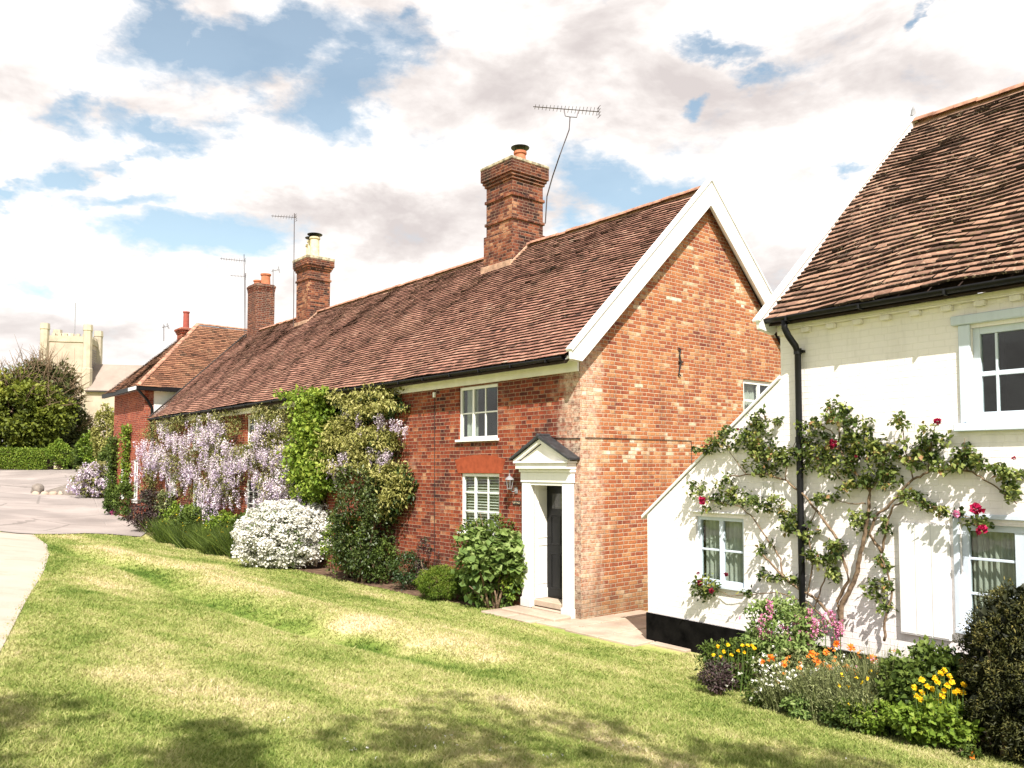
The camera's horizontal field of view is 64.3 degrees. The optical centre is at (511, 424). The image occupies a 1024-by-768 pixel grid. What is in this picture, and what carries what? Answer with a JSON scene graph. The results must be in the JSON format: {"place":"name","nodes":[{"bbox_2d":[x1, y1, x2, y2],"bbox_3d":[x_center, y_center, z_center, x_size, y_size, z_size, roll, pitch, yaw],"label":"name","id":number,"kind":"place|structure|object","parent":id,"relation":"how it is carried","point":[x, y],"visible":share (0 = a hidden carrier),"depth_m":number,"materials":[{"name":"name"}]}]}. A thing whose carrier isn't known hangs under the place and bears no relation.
{"place":"outdoors","nodes":[
{"label":"outdoors","id":0,"kind":"place"},
{"bbox_2d":[0,532,48,649],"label":"path","id":1,"kind":"structure","parent":0,"point":[21,559],"depth_m":14.76,"materials":[{"name":"beige concrete"}]},
{"bbox_2d":[0,469,146,535],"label":"road","id":2,"kind":"structure","parent":0,"point":[23,509],"depth_m":35.13,"materials":[{"name":"grey asphalt"}]},
{"bbox_2d":[31,483,86,494],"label":"stone bank","id":3,"kind":"structure","parent":2,"relation":"on","point":[37,489],"depth_m":42.73,"materials":[{"name":"beige stone"}]},
{"bbox_2d":[44,437,75,469],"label":"round bush","id":4,"kind":"object","parent":2,"relation":"on","point":[54,453],"visible":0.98,"depth_m":59.68,"materials":[{"name":"green plant"}]},
{"bbox_2d":[70,442,97,471],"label":"round bush","id":5,"kind":"object","parent":2,"relation":"on","point":[78,459],"visible":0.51,"depth_m":57.53,"materials":[{"name":"green plant"}]},
{"bbox_2d":[73,429,103,467],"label":"tree","id":6,"kind":"object","parent":2,"relation":"on","point":[90,458],"visible":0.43,"depth_m":57.48,"materials":[{"name":"green plant"}]},
{"bbox_2d":[101,485,122,514],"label":"border shrub","id":7,"kind":"object","parent":2,"relation":"on","point":[108,505],"visible":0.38,"depth_m":34.41,"materials":[{"name":"green plant"}]},
{"bbox_2d":[111,480,136,520],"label":"border shrub","id":8,"kind":"object","parent":2,"relation":"on","point":[124,489],"visible":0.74,"depth_m":32.80,"materials":[{"name":"green plant"}]},
{"bbox_2d":[89,402,113,461],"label":"tree","id":9,"kind":"object","parent":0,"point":[95,433],"visible":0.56,"depth_m":55.84,"materials":[{"name":"yellow plant"}]},
{"bbox_2d":[145,528,503,608],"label":"soil","id":10,"kind":"structure","parent":0,"point":[341,575],"depth_m":18.11,"materials":[{"name":"brown soil"}]},
{"bbox_2d":[126,488,167,531],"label":"border shrub","id":11,"kind":"object","parent":10,"relation":"on","point":[145,495],"visible":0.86,"depth_m":29.49,"materials":[{"name":"purple plant"}]},
{"bbox_2d":[150,490,175,519],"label":"border shrub","id":12,"kind":"object","parent":10,"relation":"on","point":[167,501],"visible":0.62,"depth_m":29.62,"materials":[{"name":"green plant"}]},
{"bbox_2d":[107,513,244,558],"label":"long grass","id":13,"kind":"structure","parent":10,"relation":"on","point":[197,538],"depth_m":24.63,"materials":[{"name":"green plant"}]},
{"bbox_2d":[158,500,196,524],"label":"border shrub","id":14,"kind":"object","parent":10,"relation":"on","point":[175,508],"visible":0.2,"depth_m":27.96,"materials":[{"name":"green plant"}]},
{"bbox_2d":[170,503,218,530],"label":"border shrub","id":15,"kind":"object","parent":10,"relation":"on","point":[188,513],"visible":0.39,"depth_m":26.27,"materials":[{"name":"green plant"}]},
{"bbox_2d":[204,509,236,530],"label":"border shrub","id":16,"kind":"object","parent":10,"relation":"on","point":[223,517],"visible":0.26,"depth_m":24.81,"materials":[{"name":"green plant"}]},
{"bbox_2d":[226,509,246,535],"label":"border shrub","id":17,"kind":"object","parent":10,"relation":"on","point":[232,520],"visible":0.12,"depth_m":23.96,"materials":[{"name":"green plant"}]},
{"bbox_2d":[230,499,332,569],"bbox_3d":[-5.708,2.792,20.645,2.810,1.811,1.558,0,-3,0],"label":"white bush","id":18,"kind":"object","parent":10,"relation":"on","point":[272,533],"visible":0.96,"depth_m":20.24,"materials":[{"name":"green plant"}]},
{"bbox_2d":[317,510,375,578],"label":"bright shrub","id":19,"kind":"object","parent":10,"relation":"on","point":[347,575],"visible":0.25,"depth_m":18.77,"materials":[{"name":"green plant"}]},
{"bbox_2d":[319,464,399,582],"bbox_3d":[-3.352,2.229,18.186,1.968,2.700,1.461,0,-3,0],"label":"dark shrub","id":20,"kind":"object","parent":10,"relation":"on","point":[358,552],"visible":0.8,"depth_m":18.03,"materials":[{"name":"green plant"}]},
{"bbox_2d":[362,537,401,584],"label":"border plant","id":21,"kind":"object","parent":10,"relation":"on","point":[383,577],"visible":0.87,"depth_m":17.85,"materials":[{"name":"green plant"}]},
{"bbox_2d":[386,550,428,590],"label":"border plant","id":22,"kind":"object","parent":10,"relation":"on","point":[405,579],"visible":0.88,"depth_m":17.01,"materials":[{"name":"green plant"}]},
{"bbox_2d":[413,536,442,587],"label":"border plant","id":23,"kind":"object","parent":10,"relation":"on","point":[421,563],"visible":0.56,"depth_m":16.77,"materials":[{"name":"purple plant"}]},
{"bbox_2d":[413,563,461,600],"bbox_3d":[-1.394,3.080,15.814,1.086,0.748,0.928,0,-3,0],"label":"clipped mound","id":24,"kind":"object","parent":10,"relation":"on","point":[426,578],"visible":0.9,"depth_m":15.61,"materials":[{"name":"green plant"}]},
{"bbox_2d":[450,519,475,600],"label":"rose bush","id":25,"kind":"object","parent":10,"relation":"on","point":[468,592],"visible":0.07,"depth_m":15.59,"materials":[{"name":"green plant"}]},
{"bbox_2d":[449,513,527,608],"bbox_3d":[-0.265,2.554,14.977,1.837,1.869,1.344,0,-3,0],"label":"broad leaved bush","id":26,"kind":"object","parent":10,"relation":"on","point":[487,558],"visible":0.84,"depth_m":14.74,"materials":[{"name":"green plant"}]},
{"bbox_2d":[450,578,476,601],"bbox_3d":[-0.852,3.135,15.673,0.709,0.618,0.606,2,-3,-29],"label":"clipped mound","id":27,"kind":"object","parent":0,"point":[461,597],"visible":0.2,"depth_m":15.53,"materials":[{"name":"green plant"}]},
{"bbox_2d":[0,468,1023,767],"bbox_3d":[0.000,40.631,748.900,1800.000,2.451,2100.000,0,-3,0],"label":"ground","id":28,"kind":"structure","parent":0,"point":[408,644],"depth_m":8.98,"materials":[{"name":"green plant"}]},
{"bbox_2d":[0,445,53,469],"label":"hedge","id":29,"kind":"object","parent":28,"relation":"on","point":[23,458],"visible":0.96,"depth_m":59.82,"materials":[{"name":"green plant"}]},
{"bbox_2d":[0,356,80,447],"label":"tree","id":30,"kind":"object","parent":28,"relation":"on","point":[39,429],"visible":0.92,"depth_m":60.82,"materials":[{"name":"green plant"}]},
{"bbox_2d":[0,334,93,450],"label":"tree","id":31,"kind":"object","parent":28,"relation":"on","point":[65,376],"visible":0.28,"depth_m":63.60,"materials":[{"name":"green plant"}]},
{"bbox_2d":[57,447,74,468],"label":"round bush","id":32,"kind":"object","parent":28,"relation":"on","point":[70,467],"visible":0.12,"depth_m":61.70,"materials":[{"name":"green plant"}]},
{"bbox_2d":[66,405,95,462],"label":"tree","id":33,"kind":"object","parent":28,"relation":"on","point":[85,423],"visible":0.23,"depth_m":65.54,"materials":[{"name":"green plant"}]},
{"bbox_2d":[65,459,111,497],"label":"wisteria bush","id":34,"kind":"object","parent":28,"relation":"on","point":[91,482],"visible":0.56,"depth_m":40.89,"materials":[{"name":"purple plant"}]},
{"bbox_2d":[40,303,142,466],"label":"church","id":35,"kind":"structure","parent":28,"relation":"on","point":[85,351],"depth_m":116.56,"materials":[{"name":"stone"}]},
{"bbox_2d":[57,347,74,365],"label":"belfry window","id":36,"kind":"structure","parent":35,"relation":"in","point":[69,352],"depth_m":116.29,"materials":[{"name":"stone"}]},
{"bbox_2d":[92,348,96,367],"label":"belfry window","id":37,"kind":"structure","parent":35,"relation":"in","point":[92,348],"depth_m":119.83,"materials":[{"name":"stone"}]},
{"bbox_2d":[97,445,110,465],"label":"round bush","id":38,"kind":"object","parent":28,"relation":"on","point":[101,457],"visible":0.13,"depth_m":51.49,"materials":[{"name":"green plant"}]},
{"bbox_2d":[102,311,246,522],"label":"hipped house","id":39,"kind":"structure","parent":28,"relation":"on","point":[145,391],"depth_m":33.63,"materials":[{"name":"red brick"}]},
{"bbox_2d":[100,435,118,505],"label":"creeper","id":40,"kind":"object","parent":39,"relation":"attached to","point":[111,458],"visible":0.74,"depth_m":34.74,"materials":[{"name":"green plant"}]},
{"bbox_2d":[115,423,132,486],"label":"creeper","id":41,"kind":"object","parent":39,"relation":"attached to","point":[126,431],"visible":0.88,"depth_m":33.27,"materials":[{"name":"green plant"}]},
{"bbox_2d":[131,459,137,500],"bbox_3d":[-15.112,2.239,32.743,0.160,1.645,0.750,2,-4,-40],"label":"window","id":42,"kind":"structure","parent":39,"relation":"in","point":[135,494],"depth_m":32.94,"materials":[{"name":"white paint"}]},
{"bbox_2d":[147,144,780,621],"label":"brick cottage","id":43,"kind":"structure","parent":28,"relation":"on","point":[573,396],"depth_m":16.34,"materials":[{"name":"red brick"}]},
{"bbox_2d":[166,473,175,518],"bbox_3d":[-12.667,2.811,30.321,0.120,1.960,1.050,2,-4,-40],"label":"door","id":44,"kind":"structure","parent":43,"relation":"in","point":[173,492],"depth_m":30.33,"materials":[{"name":"white paint"}]},
{"bbox_2d":[129,404,243,524],"bbox_3d":[-11.749,1.493,28.523,1.083,4.183,11.016,2,-4,-40],"label":"wisteria","id":45,"kind":"object","parent":43,"relation":"attached to","point":[213,461],"visible":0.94,"depth_m":27.22,"materials":[{"name":"purple plant"}]},
{"bbox_2d":[193,481,203,514],"bbox_3d":[-10.845,2.539,28.140,0.160,1.165,1.250,2,-4,-40],"label":"window","id":46,"kind":"structure","parent":43,"relation":"in","point":[193,481],"depth_m":28.55,"materials":[{"name":"white paint"}]},
{"bbox_2d":[220,257,245,333],"bbox_3d":[-11.595,-5.303,34.068,1.104,3.505,0.549,0,-3,0],"label":"tv aerial","id":47,"kind":"object","parent":43,"relation":"attached to","point":[244,288],"visible":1,"depth_m":33.84,"materials":[{"name":"metal"}]},
{"bbox_2d":[230,273,245,307],"bbox_3d":[-11.364,-4.941,33.816,0.679,2.723,0.202,0,-3,0],"label":"tv aerial","id":48,"kind":"object","parent":43,"relation":"attached to","point":[245,289],"visible":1,"depth_m":33.91,"materials":[{"name":"metal"}]},
{"bbox_2d":[247,479,261,513],"bbox_3d":[-7.668,2.236,24.421,0.060,1.150,1.250,2,-4,-40],"label":"window","id":49,"kind":"structure","parent":43,"relation":"in","point":[248,480],"depth_m":24.84,"materials":[{"name":"white paint"}]},
{"bbox_2d":[248,413,263,446],"bbox_3d":[-7.705,0.190,24.499,0.160,0.975,1.350,2,-4,-40],"label":"window","id":50,"kind":"structure","parent":43,"relation":"in","point":[249,424],"depth_m":24.95,"materials":[{"name":"white paint"}]},
{"bbox_2d":[222,403,307,508],"bbox_3d":[-7.037,1.132,22.951,1.006,3.610,5.526,2,-4,-40],"label":"wisteria","id":51,"kind":"object","parent":43,"relation":"attached to","point":[275,488],"visible":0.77,"depth_m":22.88,"materials":[{"name":"purple plant"}]},
{"bbox_2d":[272,213,296,325],"bbox_3d":[-8.259,-5.614,29.627,0.876,4.229,0.618,0,-3,0],"label":"tv aerial","id":52,"kind":"object","parent":43,"relation":"attached to","point":[294,217],"visible":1,"depth_m":29.32,"materials":[{"name":"metal"}]},
{"bbox_2d":[272,384,340,535],"bbox_3d":[-5.460,1.028,21.005,1.137,4.172,3.313,2,-4,-40],"label":"creeper","id":53,"kind":"object","parent":43,"relation":"attached to","point":[313,484],"visible":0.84,"depth_m":20.52,"materials":[{"name":"green plant"}]},
{"bbox_2d":[273,383,418,547],"bbox_3d":[-4.321,1.160,19.750,0.970,4.208,6.621,2,-4,-40],"label":"wisteria","id":54,"kind":"object","parent":43,"relation":"attached to","point":[350,444],"visible":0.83,"depth_m":18.41,"materials":[{"name":"green plant"}]},
{"bbox_2d":[455,383,498,441],"bbox_3d":[-0.622,-0.206,16.085,0.261,1.105,1.360,2,-4,-40],"label":"window","id":55,"kind":"structure","parent":43,"relation":"in","point":[473,412],"depth_m":16.30,"materials":[{"name":"white paint"}]},
{"bbox_2d":[457,473,498,533],"bbox_3d":[-0.598,1.569,15.925,0.220,1.223,1.330,2,-4,-40],"label":"window","id":56,"kind":"structure","parent":43,"relation":"in","point":[496,492],"depth_m":16.07,"materials":[{"name":"white paint"}]},
{"bbox_2d":[547,486,561,598],"bbox_3d":[0.895,2.092,14.505,0.050,2.019,0.782,2,-4,-40],"label":"door","id":57,"kind":"structure","parent":43,"relation":"in","point":[554,493],"depth_m":14.63,"materials":[{"name":"black paint"}]},
{"bbox_2d":[533,104,600,223],"bbox_3d":[1.380,-6.565,20.387,1.717,2.884,0.899,0,-3,0],"label":"tv aerial","id":58,"kind":"object","parent":43,"relation":"attached to","point":[565,139],"visible":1,"depth_m":20.31,"materials":[{"name":"metal"}]},
{"bbox_2d":[743,379,770,409],"bbox_3d":[5.224,-0.475,17.392,1.320,0.870,0.161,2,-4,-40],"label":"window","id":59,"kind":"structure","parent":43,"relation":"in","point":[748,385],"depth_m":17.28,"materials":[{"name":"white paint"}]},
{"bbox_2d":[279,717,865,760],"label":"daisies","id":60,"kind":"object","parent":28,"relation":"on","point":[458,745],"visible":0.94,"depth_m":5.82,"materials":[{"name":"white plant"}]},
{"bbox_2d":[697,656,739,695],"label":"dry herb","id":61,"kind":"object","parent":28,"relation":"on","point":[717,686],"visible":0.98,"depth_m":8.79,"materials":[{"name":"purple plant"}]},
{"bbox_2d":[694,637,759,691],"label":"yellow poppies","id":62,"kind":"object","parent":28,"relation":"on","point":[726,650],"visible":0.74,"depth_m":9.18,"materials":[{"name":"green plant"}]},
{"bbox_2d":[726,645,802,700],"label":"flowers","id":63,"kind":"object","parent":28,"relation":"on","point":[770,675],"visible":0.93,"depth_m":8.06,"materials":[{"name":"white plant"}]},
{"bbox_2d":[740,678,789,707],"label":"leafy plant","id":64,"kind":"object","parent":28,"relation":"on","point":[748,695],"visible":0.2,"depth_m":8.43,"materials":[{"name":"green plant"}]},
{"bbox_2d":[748,666,816,713],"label":"lavender","id":65,"kind":"object","parent":28,"relation":"on","point":[772,697],"visible":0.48,"depth_m":8.24,"materials":[{"name":"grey plant"}]},
{"bbox_2d":[779,689,824,719],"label":"leafy plant","id":66,"kind":"object","parent":28,"relation":"on","point":[797,710],"visible":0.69,"depth_m":7.92,"materials":[{"name":"green plant"}]},
{"bbox_2d":[813,624,829,669],"bbox_3d":[3.802,2.739,9.903,0.669,0.808,0.463,0,-3,0],"label":"valerian","id":67,"kind":"object","parent":28,"relation":"on","point":[819,647],"visible":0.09,"depth_m":9.79,"materials":[{"name":"green plant"}]},
{"bbox_2d":[769,653,875,723],"bbox_3d":[3.124,2.603,8.046,1.111,0.638,1.002,-3,-4,42],"label":"lavender","id":68,"kind":"object","parent":28,"relation":"on","point":[810,684],"visible":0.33,"depth_m":7.96,"materials":[{"name":"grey plant"}]},
{"bbox_2d":[641,82,1023,720],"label":"white house","id":69,"kind":"structure","parent":28,"relation":"on","point":[879,307],"depth_m":9.65,"materials":[{"name":"paint"}]},
{"bbox_2d":[691,516,746,591],"bbox_3d":[2.878,1.753,11.151,0.241,0.955,0.910,2,-4,-37],"label":"window","id":70,"kind":"structure","parent":69,"relation":"in","point":[724,549],"depth_m":11.16,"materials":[{"name":"white paint"}]},
{"bbox_2d":[682,394,1023,640],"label":"climbing rose","id":71,"kind":"object","parent":69,"relation":"attached to","point":[1004,472],"visible":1,"depth_m":9.54,"materials":[{"name":"green plant"}]},
{"bbox_2d":[955,524,1023,633],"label":"window","id":72,"kind":"structure","parent":69,"relation":"in","point":[997,554],"depth_m":8.52,"materials":[{"name":"white paint"}]},
{"bbox_2d":[966,322,1023,422],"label":"window","id":73,"kind":"structure","parent":69,"relation":"in","point":[981,416],"depth_m":8.45,"materials":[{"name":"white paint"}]},
{"bbox_2d":[791,647,877,675],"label":"flowers","id":74,"kind":"object","parent":28,"relation":"on","point":[827,663],"visible":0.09,"depth_m":8.40,"materials":[{"name":"orange plant"}]},
{"bbox_2d":[778,647,895,682],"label":"flowers","id":75,"kind":"object","parent":28,"relation":"on","point":[786,659],"visible":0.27,"depth_m":8.46,"materials":[{"name":"orange plant"}]},
{"bbox_2d":[819,697,874,732],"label":"leafy plant","id":76,"kind":"object","parent":28,"relation":"on","point":[833,716],"visible":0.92,"depth_m":7.58,"materials":[{"name":"green plant"}]},
{"bbox_2d":[809,676,892,731],"bbox_3d":[3.229,2.655,7.773,0.840,0.486,0.697,0,-3,0],"label":"lavender","id":77,"kind":"object","parent":28,"relation":"on","point":[858,697],"visible":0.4,"depth_m":7.67,"materials":[{"name":"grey plant"}]},
{"bbox_2d":[849,698,891,737],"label":"leafy plant","id":78,"kind":"object","parent":28,"relation":"on","point":[874,727],"visible":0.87,"depth_m":7.50,"materials":[{"name":"green plant"}]},
{"bbox_2d":[878,720,904,736],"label":"leafy plant","id":79,"kind":"object","parent":28,"relation":"on","point":[893,732],"visible":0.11,"depth_m":7.53,"materials":[{"name":"green plant"}]},
{"bbox_2d":[874,635,974,749],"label":"yellow poppies","id":80,"kind":"object","parent":28,"relation":"on","point":[907,678],"visible":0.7,"depth_m":7.50,"materials":[{"name":"green plant"}]},
{"bbox_2d":[882,688,986,748],"bbox_3d":[3.767,2.650,7.260,0.900,0.542,0.705,0,-3,0],"label":"leafy plant","id":81,"kind":"object","parent":28,"relation":"on","point":[912,723],"visible":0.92,"depth_m":7.12,"materials":[{"name":"green plant"}]},
{"bbox_2d":[956,739,983,760],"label":"orange poppies","id":82,"kind":"object","parent":28,"relation":"on","point":[972,753],"visible":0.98,"depth_m":6.86,"materials":[{"name":"green plant"}]},
{"bbox_2d":[0,0,1023,373],"label":"sky","id":83,"kind":"structure","parent":0,"point":[145,144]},
{"bbox_2d":[481,608,690,652],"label":"paving","id":84,"kind":"structure","parent":0,"point":[627,628],"depth_m":13.06,"materials":[{"name":"stone"}]},
{"bbox_2d":[733,663,1014,749],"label":"soil","id":85,"kind":"structure","parent":0,"point":[763,675],"depth_m":9.84,"materials":[{"name":"brown soil"}]},
{"bbox_2d":[737,590,844,679],"bbox_3d":[3.169,2.549,9.586,1.042,1.167,1.086,2,-3,-27],"label":"valerian","id":86,"kind":"object","parent":85,"relation":"on","point":[762,637],"visible":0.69,"depth_m":9.40,"materials":[{"name":"green plant"}]},
{"bbox_2d":[751,640,876,679],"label":"orange poppies","id":87,"kind":"object","parent":85,"relation":"on","point":[771,659],"visible":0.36,"depth_m":8.99,"materials":[{"name":"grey plant"}]},
{"bbox_2d":[810,635,913,711],"bbox_3d":[3.665,2.514,7.999,1.480,0.873,1.168,0,-3,0],"label":"lavender","id":88,"kind":"object","parent":85,"relation":"on","point":[859,669],"visible":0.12,"depth_m":7.93,"materials":[{"name":"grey plant"}]},
{"bbox_2d":[838,659,959,704],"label":"flowers","id":89,"kind":"object","parent":85,"relation":"on","point":[867,678],"visible":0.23,"depth_m":7.68,"materials":[{"name":"yellow plant"}]},
{"bbox_2d":[925,638,973,720],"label":"leafy plant","id":90,"kind":"object","parent":85,"relation":"on","point":[953,649],"visible":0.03,"depth_m":7.74,"materials":[{"name":"green plant"}]},
{"bbox_2d":[952,577,1023,764],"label":"yew bush","id":91,"kind":"object","parent":85,"relation":"on","point":[994,678],"visible":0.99,"depth_m":6.97,"materials":[{"name":"green plant"}]}
]}

